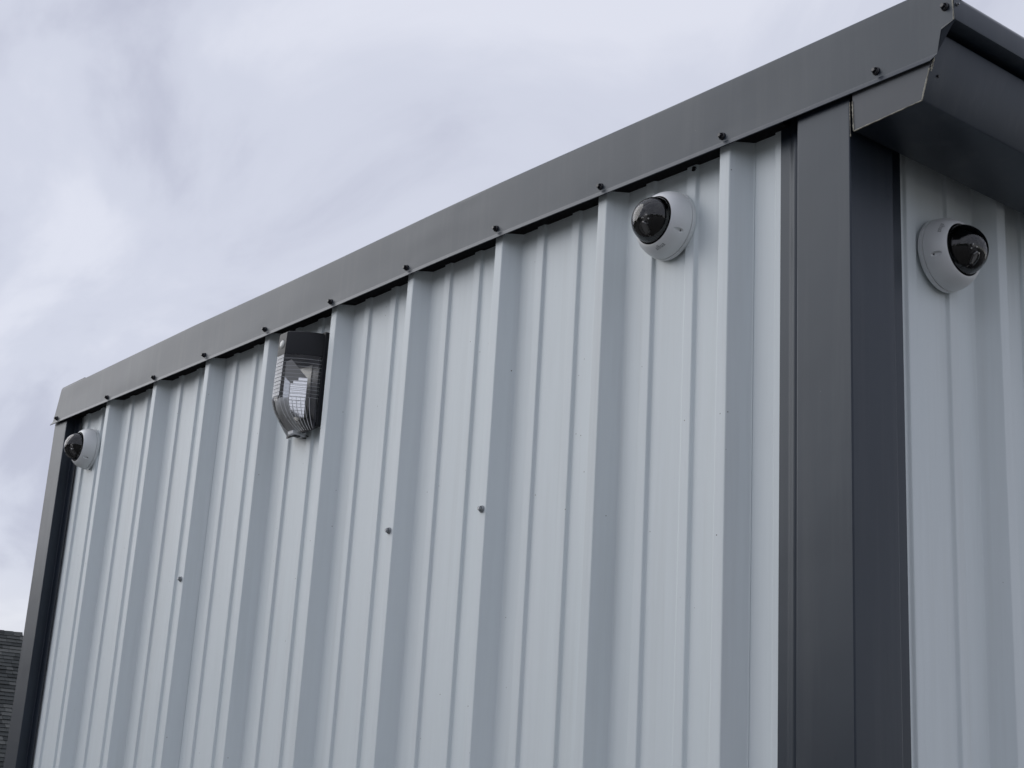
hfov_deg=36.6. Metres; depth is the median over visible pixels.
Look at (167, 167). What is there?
sky
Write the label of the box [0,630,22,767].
house
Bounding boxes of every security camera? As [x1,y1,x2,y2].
[64,429,99,469]
[631,191,695,260]
[918,218,988,292]
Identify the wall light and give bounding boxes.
[272,331,329,439]
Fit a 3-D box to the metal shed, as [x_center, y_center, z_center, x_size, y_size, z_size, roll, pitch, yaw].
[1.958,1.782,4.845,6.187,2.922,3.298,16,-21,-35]
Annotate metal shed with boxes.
[3,0,1023,767]
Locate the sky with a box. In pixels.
[0,0,1023,634]
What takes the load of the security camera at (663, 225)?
attached to the metal shed
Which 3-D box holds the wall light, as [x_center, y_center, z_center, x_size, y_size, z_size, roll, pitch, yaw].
[-0.491,0.002,3.525,0.099,0.240,0.134,16,-21,-35]
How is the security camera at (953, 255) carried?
attached to the metal shed
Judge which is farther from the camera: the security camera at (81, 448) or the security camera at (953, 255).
the security camera at (81, 448)

